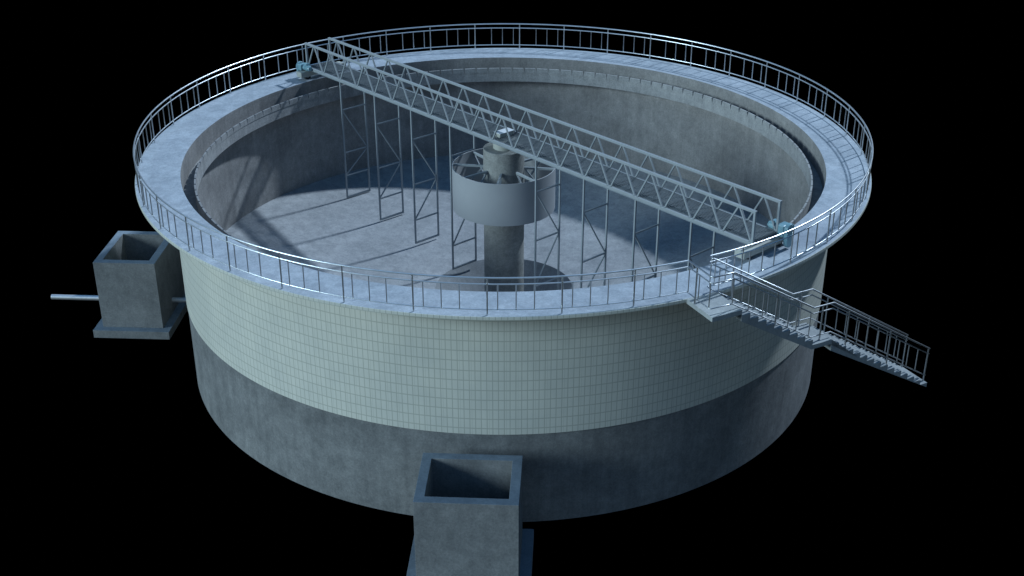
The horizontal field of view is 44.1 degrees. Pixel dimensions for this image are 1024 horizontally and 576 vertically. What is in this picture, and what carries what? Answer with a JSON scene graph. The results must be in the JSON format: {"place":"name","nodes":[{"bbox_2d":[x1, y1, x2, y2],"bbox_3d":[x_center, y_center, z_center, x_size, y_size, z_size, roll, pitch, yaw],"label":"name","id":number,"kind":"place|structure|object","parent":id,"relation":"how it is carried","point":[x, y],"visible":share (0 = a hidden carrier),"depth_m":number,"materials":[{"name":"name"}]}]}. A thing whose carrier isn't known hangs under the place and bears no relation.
{"place":"outdoors","nodes":[
{"label":"outdoors","id":0,"kind":"place"},
{"bbox_2d":[93,231,187,339],"bbox_3d":[-13.840,-0.206,47.133,2.816,2.930,3.346,1,27,3],"label":"concrete chamber","id":1,"kind":"object","parent":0,"point":[139,279],"visible":0.93,"depth_m":46.22,"materials":[{"name":"grey concrete"}]},
{"bbox_2d":[51,294,185,302],"bbox_3d":[-14.240,0.407,47.461,6.200,0.196,0.196,1,27,3],"label":"steel pipe","id":2,"kind":"object","parent":1,"relation":"attached to","point":[96,298],"visible":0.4,"depth_m":47.47,"materials":[{"name":"grey metal"}]},
{"bbox_2d":[135,48,871,521],"bbox_3d":[-0.278,-1.459,44.162,24.000,7.250,24.000,1,27,3],"label":"settling tank","id":3,"kind":"object","parent":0,"point":[593,408],"visible":0.89,"depth_m":38.10,"materials":[{"name":"concrete"}]},
{"bbox_2d":[406,453,533,575],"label":"concrete chamber","id":4,"kind":"object","parent":3,"relation":"attached to","point":[467,511],"visible":1,"depth_m":33.14,"materials":[{"name":"grey concrete"}]},
{"bbox_2d":[133,23,873,314],"bbox_3d":[-0.275,-5.172,42.280,23.848,1.072,23.848,1,27,3],"label":"guard rail","id":5,"kind":"object","parent":3,"relation":"on","point":[869,165],"visible":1,"depth_m":36.32,"materials":[{"name":"silver metal"}]},
{"bbox_2d":[483,135,523,291],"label":"column","id":6,"kind":"structure","parent":3,"relation":"on","point":[503,251],"depth_m":43.42,"materials":[{"name":"concrete"}]},
{"bbox_2d":[452,148,555,225],"bbox_3d":[-0.277,-3.504,43.126,3.514,1.495,3.514,1,27,3],"label":"feed well","id":7,"kind":"object","parent":6,"relation":"attached to","point":[476,199],"visible":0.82,"depth_m":41.94,"materials":[{"name":"grey metal"}]},
{"bbox_2d":[296,37,794,290],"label":"scraper bridge","id":8,"kind":"structure","parent":3,"relation":"on","point":[306,70],"depth_m":41.09,"materials":[{"name":"grey paint"}]},
{"bbox_2d":[494,127,513,137],"bbox_3d":[-0.269,-5.188,42.264,0.630,0.152,0.330,-22,34,-36],"label":"slip ring box","id":9,"kind":"object","parent":8,"relation":"on","point":[501,133],"visible":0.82,"depth_m":42.16,"materials":[{"name":"white metal"}]},
{"bbox_2d":[686,255,929,386],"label":"staircase","id":10,"kind":"structure","parent":3,"relation":"on","point":[714,306],"depth_m":33.91,"materials":[{"name":"metal"}]},
{"bbox_2d":[0,0,1023,575],"label":"sky","id":11,"kind":"structure","parent":0,"point":[114,461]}
]}

